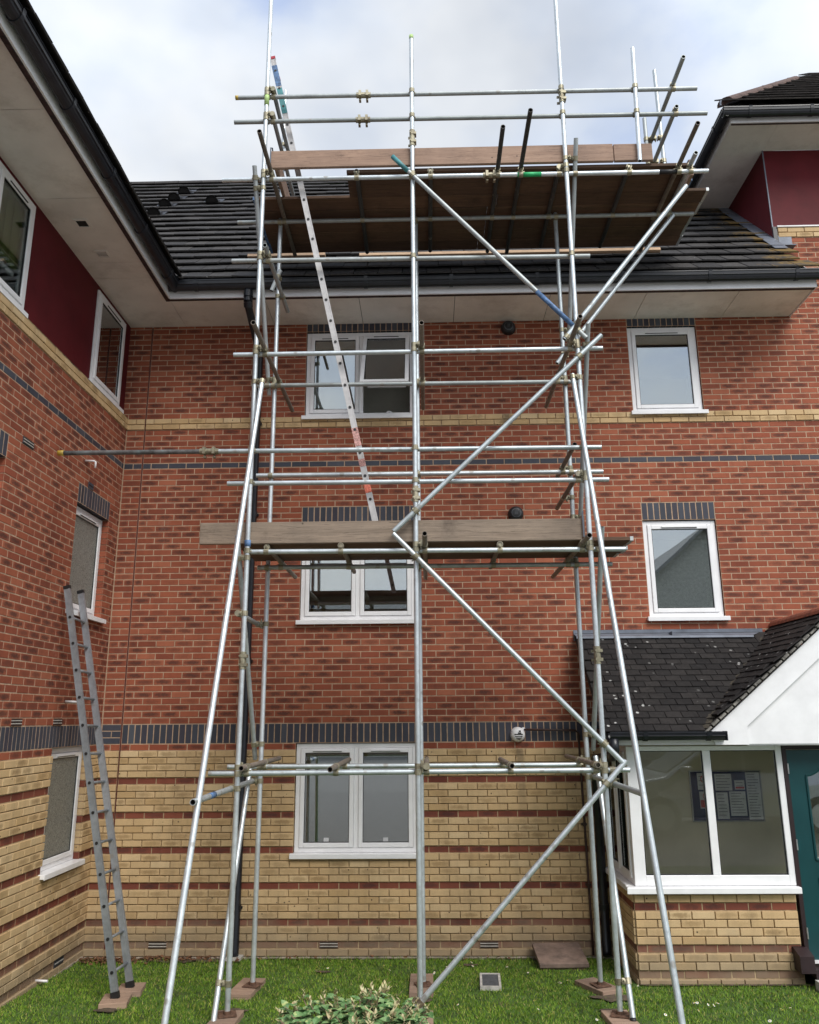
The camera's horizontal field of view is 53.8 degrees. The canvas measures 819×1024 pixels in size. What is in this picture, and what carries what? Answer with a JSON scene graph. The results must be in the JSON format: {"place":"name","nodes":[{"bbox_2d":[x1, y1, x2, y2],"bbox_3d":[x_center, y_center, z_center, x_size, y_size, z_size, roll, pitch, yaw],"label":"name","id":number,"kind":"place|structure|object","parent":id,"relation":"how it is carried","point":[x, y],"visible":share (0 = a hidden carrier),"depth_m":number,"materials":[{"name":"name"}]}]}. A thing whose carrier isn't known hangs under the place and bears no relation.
{"place":"outdoors","nodes":[
{"label":"outdoors","id":0,"kind":"place"},
{"bbox_2d":[0,955,818,1023],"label":"ground","id":1,"kind":"structure","parent":0,"point":[809,979],"depth_m":7.41,"materials":[{"name":"green plant"}]},
{"bbox_2d":[0,0,185,1007],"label":"apartment wing","id":2,"kind":"structure","parent":1,"relation":"on","point":[89,270],"depth_m":8.17,"materials":[{"name":"red brick"}]},
{"bbox_2d":[0,161,35,317],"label":"window","id":3,"kind":"structure","parent":2,"relation":"in","point":[17,211],"depth_m":7.72,"materials":[{"name":"white plastic"}]},
{"bbox_2d":[38,746,84,880],"bbox_3d":[-3.676,3.141,8.548,0.192,1.245,0.972,-1,-14,1],"label":"window","id":4,"kind":"structure","parent":2,"relation":"in","point":[63,790],"depth_m":8.59,"materials":[{"name":"white plastic"}]},
{"bbox_2d":[65,506,105,623],"bbox_3d":[-3.702,0.602,9.217,0.207,1.245,0.972,-1,-14,1],"label":"window","id":5,"kind":"structure","parent":2,"relation":"in","point":[87,532],"depth_m":9.32,"materials":[{"name":"white plastic"}]},
{"bbox_2d":[89,290,125,413],"bbox_3d":[-3.731,-1.971,9.999,0.112,1.233,1.012,-1,-14,1],"label":"window","id":6,"kind":"structure","parent":2,"relation":"in","point":[106,366],"depth_m":9.95,"materials":[{"name":"white plastic"}]},
{"bbox_2d":[98,992,131,1008],"bbox_3d":[-2.651,4.417,7.275,0.240,0.064,0.340,2,-17,-10],"label":"sole board","id":7,"kind":"object","parent":1,"relation":"on","point":[121,1001],"visible":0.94,"depth_m":7.18,"materials":[{"name":"beige wood"}]},
{"bbox_2d":[63,585,134,998],"bbox_3d":[-3.128,2.629,8.060,1.158,3.843,0.394,-5,-15,17],"label":"leaning ladder","id":8,"kind":"object","parent":7,"relation":"on","point":[102,887],"visible":1,"depth_m":7.98,"materials":[{"name":"grey metal"}]},
{"bbox_2d":[119,982,145,996],"bbox_3d":[-2.633,4.520,7.619,0.230,0.064,0.310,2,-17,-8],"label":"sole board","id":9,"kind":"object","parent":1,"relation":"on","point":[137,989],"visible":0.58,"depth_m":7.58,"materials":[{"name":"brown wood"}]},
{"bbox_2d":[207,1010,243,1023],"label":"sole board","id":10,"kind":"object","parent":1,"relation":"on","point":[238,1018],"visible":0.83,"depth_m":6.67,"materials":[{"name":"beige wood"}]},
{"bbox_2d":[231,978,265,999],"bbox_3d":[-1.542,4.519,7.640,0.225,0.064,0.560,-2,-17,4],"label":"sole board","id":11,"kind":"object","parent":1,"relation":"on","point":[239,991],"visible":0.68,"depth_m":7.52,"materials":[{"name":"brown wood"}]},
{"bbox_2d":[276,980,433,1023],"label":"shrub","id":12,"kind":"object","parent":1,"relation":"on","point":[372,1011],"visible":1,"depth_m":6.02,"materials":[{"name":"green plant"}]},
{"bbox_2d":[57,0,708,1023],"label":"scaffold","id":13,"kind":"object","parent":1,"relation":"on","point":[425,202],"visible":1,"depth_m":8.49,"materials":[{"name":"metal"}]},
{"bbox_2d":[247,252,325,258],"bbox_3d":[-1.612,-3.355,10.579,1.020,0.048,0.060,-1,-30,1],"label":"timber batten","id":14,"kind":"object","parent":13,"relation":"attached to","point":[290,255],"visible":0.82,"depth_m":10.55,"materials":[{"name":"beige wood"}]},
{"bbox_2d":[271,56,377,520],"bbox_3d":[-0.937,-2.455,8.789,1.321,5.768,0.351,-1,-14,1],"label":"access ladder","id":15,"kind":"object","parent":13,"relation":"on","point":[353,422],"visible":0.85,"depth_m":8.55,"materials":[{"name":"metal"}]},
{"bbox_2d":[359,247,660,256],"bbox_3d":[1.292,-3.357,10.465,3.890,0.048,0.060,-1,-30,1],"label":"timber batten","id":16,"kind":"object","parent":13,"relation":"on","point":[552,251],"visible":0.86,"depth_m":10.44,"materials":[{"name":"beige wood"}]},
{"bbox_2d":[407,1010,432,1023],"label":"sole board","id":17,"kind":"object","parent":1,"relation":"on","point":[429,1020],"visible":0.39,"depth_m":6.62,"materials":[{"name":"beige wood"}]},
{"bbox_2d":[409,973,432,997],"bbox_3d":[0.115,4.529,7.712,0.225,0.066,0.660,-1,-17,1],"label":"sole board","id":18,"kind":"object","parent":1,"relation":"on","point":[413,987],"visible":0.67,"depth_m":7.62,"materials":[{"name":"brown wood"}]},
{"bbox_2d":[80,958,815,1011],"bbox_3d":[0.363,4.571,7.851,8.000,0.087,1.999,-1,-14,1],"label":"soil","id":19,"kind":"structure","parent":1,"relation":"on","point":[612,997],"depth_m":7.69,"materials":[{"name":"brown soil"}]},
{"bbox_2d":[74,955,512,964],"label":"dead leaves","id":20,"kind":"object","parent":19,"relation":"on","point":[117,959],"visible":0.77,"depth_m":8.77,"materials":[{"name":"brown plant"}]},
{"bbox_2d":[83,180,818,960],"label":"apartment block","id":21,"kind":"structure","parent":1,"relation":"on","point":[703,404],"depth_m":9.93,"materials":[{"name":"red brick"}]},
{"bbox_2d":[289,742,415,858],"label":"window","id":22,"kind":"structure","parent":21,"relation":"in","point":[341,816],"depth_m":11.29,"materials":[{"name":"white plastic"}]},
{"bbox_2d":[296,560,413,623],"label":"window","id":23,"kind":"structure","parent":21,"relation":"in","point":[328,596],"depth_m":12.11,"materials":[{"name":"white plastic"}]},
{"bbox_2d":[301,332,411,419],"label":"window","id":24,"kind":"structure","parent":21,"relation":"in","point":[369,402],"depth_m":10.67,"materials":[{"name":"white plastic"}]},
{"bbox_2d":[627,327,708,414],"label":"window","id":25,"kind":"structure","parent":21,"relation":"in","point":[664,370],"depth_m":11.73,"materials":[{"name":"white plastic"}]},
{"bbox_2d":[642,521,730,620],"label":"window","id":26,"kind":"structure","parent":21,"relation":"in","point":[683,573],"depth_m":12.00,"materials":[{"name":"white plastic"}]},
{"bbox_2d":[480,973,501,990],"bbox_3d":[0.782,4.559,7.802,0.200,0.072,0.420,-1,-14,4],"label":"drain cover","id":27,"kind":"object","parent":1,"relation":"on","point":[488,981],"visible":0.84,"depth_m":7.77,"materials":[{"name":"metal"}]},
{"bbox_2d":[532,942,588,969],"bbox_3d":[1.589,4.715,8.528,0.528,0.187,0.498,-1,-14,1],"label":"paving slab","id":28,"kind":"object","parent":1,"relation":"on","point":[563,956],"depth_m":8.46,"materials":[{"name":"brown concrete"}]},
{"bbox_2d":[575,977,622,995],"bbox_3d":[1.783,4.489,7.611,0.225,0.064,0.460,6,-18,-22],"label":"sole board","id":29,"kind":"object","parent":1,"relation":"on","point":[584,984],"visible":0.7,"depth_m":7.54,"materials":[{"name":"brown wood"}]},
{"bbox_2d":[601,1010,638,1023],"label":"sole board","id":30,"kind":"object","parent":1,"relation":"on","point":[606,1017],"visible":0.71,"depth_m":6.61,"materials":[{"name":"beige wood"}]},
{"bbox_2d":[573,607,818,990],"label":"entrance porch","id":31,"kind":"object","parent":1,"relation":"on","point":[742,902],"visible":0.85,"depth_m":8.17,"materials":[{"name":"beige brick"}]},
{"bbox_2d":[605,745,634,890],"bbox_3d":[2.229,3.212,8.659,0.152,1.375,1.020,-1,-14,1],"label":"window","id":32,"kind":"structure","parent":31,"relation":"in","point":[618,798],"depth_m":8.51,"materials":[{"name":"white plastic"}]},
{"bbox_2d":[624,745,801,893],"bbox_3d":[2.967,3.064,8.088,1.690,1.382,0.145,-1,-14,1],"label":"window","id":33,"kind":"structure","parent":31,"relation":"in","point":[716,882],"depth_m":8.01,"materials":[{"name":"white plastic"}]},
{"bbox_2d":[688,770,765,821],"bbox_3d":[3.583,3.207,9.120,0.804,0.549,0.024,-1,-14,1],"label":"noticeboard","id":34,"kind":"object","parent":31,"relation":"attached to","point":[738,795],"visible":0.73,"depth_m":9.11,"materials":[{"name":"paper"}]},
{"bbox_2d":[786,750,818,959],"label":"door","id":35,"kind":"structure","parent":31,"relation":"in","point":[801,764],"depth_m":8.03,"materials":[{"name":"teal paint"}]},
{"bbox_2d":[29,0,818,181],"label":"sky","id":36,"kind":"structure","parent":0,"point":[161,80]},
{"bbox_2d":[688,72,818,312],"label":"tall wing","id":37,"kind":"structure","parent":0,"point":[759,177],"depth_m":11.11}
]}

